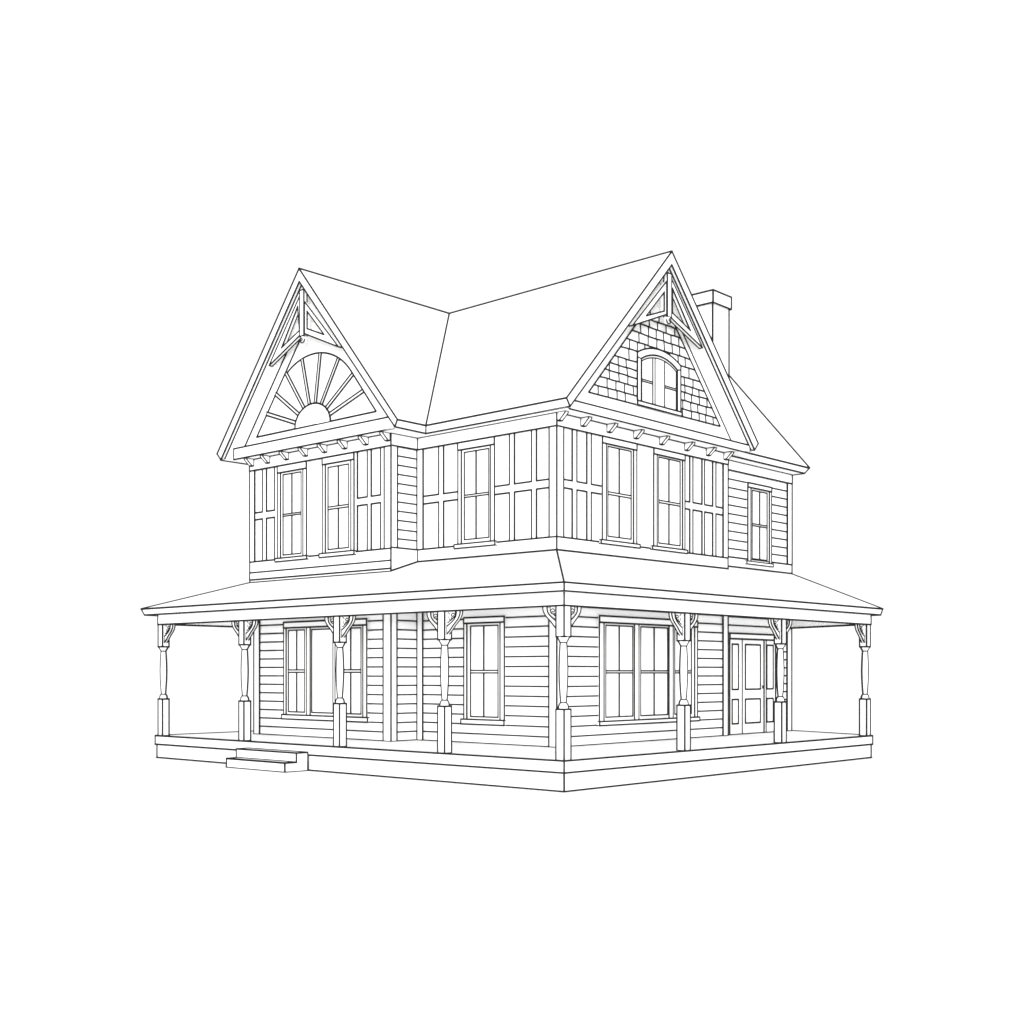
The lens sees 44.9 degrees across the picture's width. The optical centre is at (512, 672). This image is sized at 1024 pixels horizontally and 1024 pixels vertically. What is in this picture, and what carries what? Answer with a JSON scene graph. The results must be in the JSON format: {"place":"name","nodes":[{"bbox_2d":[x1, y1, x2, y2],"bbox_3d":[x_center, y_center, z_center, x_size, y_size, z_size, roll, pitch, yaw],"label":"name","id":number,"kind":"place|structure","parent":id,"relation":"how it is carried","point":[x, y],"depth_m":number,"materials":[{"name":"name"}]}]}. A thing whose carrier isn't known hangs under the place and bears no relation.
{"place":"outdoors","nodes":[
{"label":"outdoors","id":0,"kind":"place"},
{"bbox_2d":[0,673,1023,1023],"bbox_3d":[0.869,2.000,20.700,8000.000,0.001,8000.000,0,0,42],"label":"ground","id":1,"kind":"structure","parent":0,"point":[140,883],"depth_m":11.93,"materials":[{"name":"white"}]},
{"bbox_2d":[226,747,308,772],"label":"porch steps","id":2,"kind":"structure","parent":1,"relation":"on","point":[271,760],"depth_m":25.39,"materials":[{"name":"white paint"}]},
{"bbox_2d":[140,250,883,792],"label":"timber house","id":3,"kind":"structure","parent":0,"point":[540,538],"depth_m":26.71,"materials":[{"name":"white paint"}]},
{"bbox_2d":[274,460,308,562],"bbox_3d":[-5.103,-3.720,28.704,1.214,2.283,0.110,0,0,42],"label":"window","id":4,"kind":"structure","parent":3,"relation":"in","point":[292,478],"depth_m":28.70,"materials":[{"name":"white paint"}]},
{"bbox_2d":[281,618,369,722],"bbox_3d":[-4.235,-0.051,27.917,3.059,2.290,0.109,0,0,42],"label":"window","id":5,"kind":"structure","parent":3,"relation":"in","point":[309,649],"depth_m":28.04,"materials":[{"name":"white paint"}]},
{"bbox_2d":[318,452,355,557],"bbox_3d":[-3.890,-3.720,27.604,1.233,2.283,0.109,0,0,42],"label":"window","id":6,"kind":"structure","parent":3,"relation":"in","point":[339,470],"depth_m":27.58,"materials":[{"name":"white paint"}]},
{"bbox_2d":[453,436,496,549],"bbox_3d":[-0.766,-3.736,25.824,1.206,2.267,0.108,0,0,42],"label":"window","id":7,"kind":"structure","parent":3,"relation":"in","point":[476,458],"depth_m":25.81,"materials":[{"name":"white paint"}]},
{"bbox_2d":[460,615,506,725],"bbox_3d":[-0.597,-0.039,25.670,1.260,2.264,0.108,0,0,42],"label":"window","id":8,"kind":"structure","parent":3,"relation":"in","point":[484,640],"depth_m":25.66,"materials":[{"name":"white paint"}]},
{"bbox_2d":[598,435,640,548],"bbox_3d":[2.240,-3.747,25.832,0.105,2.244,1.368,0,0,42],"label":"window","id":9,"kind":"structure","parent":3,"relation":"in","point":[618,457],"depth_m":25.82,"materials":[{"name":"white paint"}]},
{"bbox_2d":[597,615,700,726],"bbox_3d":[2.985,-0.043,26.651,0.106,2.288,3.681,0,0,42],"label":"window","id":10,"kind":"structure","parent":3,"relation":"in","point":[638,658],"depth_m":26.38,"materials":[{"name":"white paint"}]},
{"bbox_2d":[636,347,682,416],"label":"window","id":11,"kind":"structure","parent":3,"relation":"in","point":[659,375],"depth_m":26.80,"materials":[{"name":"white paint"}]},
{"bbox_2d":[649,447,687,553],"bbox_3d":[3.438,-3.754,27.151,0.106,2.234,1.356,0,0,42],"label":"window","id":12,"kind":"structure","parent":3,"relation":"in","point":[668,467],"depth_m":27.15,"materials":[{"name":"white paint"}]},
{"bbox_2d":[743,640,763,732],"bbox_3d":[5.822,0.332,29.962,0.090,2.264,1.007,0,0,42],"label":"front door","id":13,"kind":"structure","parent":3,"relation":"in","point":[753,686],"depth_m":29.96,"materials":[{"name":"white paint"}]},
{"bbox_2d":[745,482,773,567],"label":"window","id":14,"kind":"structure","parent":3,"relation":"in","point":[758,496],"depth_m":30.65,"materials":[{"name":"white paint"}]},
{"bbox_2d":[0,0,1023,672],"label":"sky","id":15,"kind":"structure","parent":0,"point":[849,173],"materials":[{"name":"white"}]}
]}

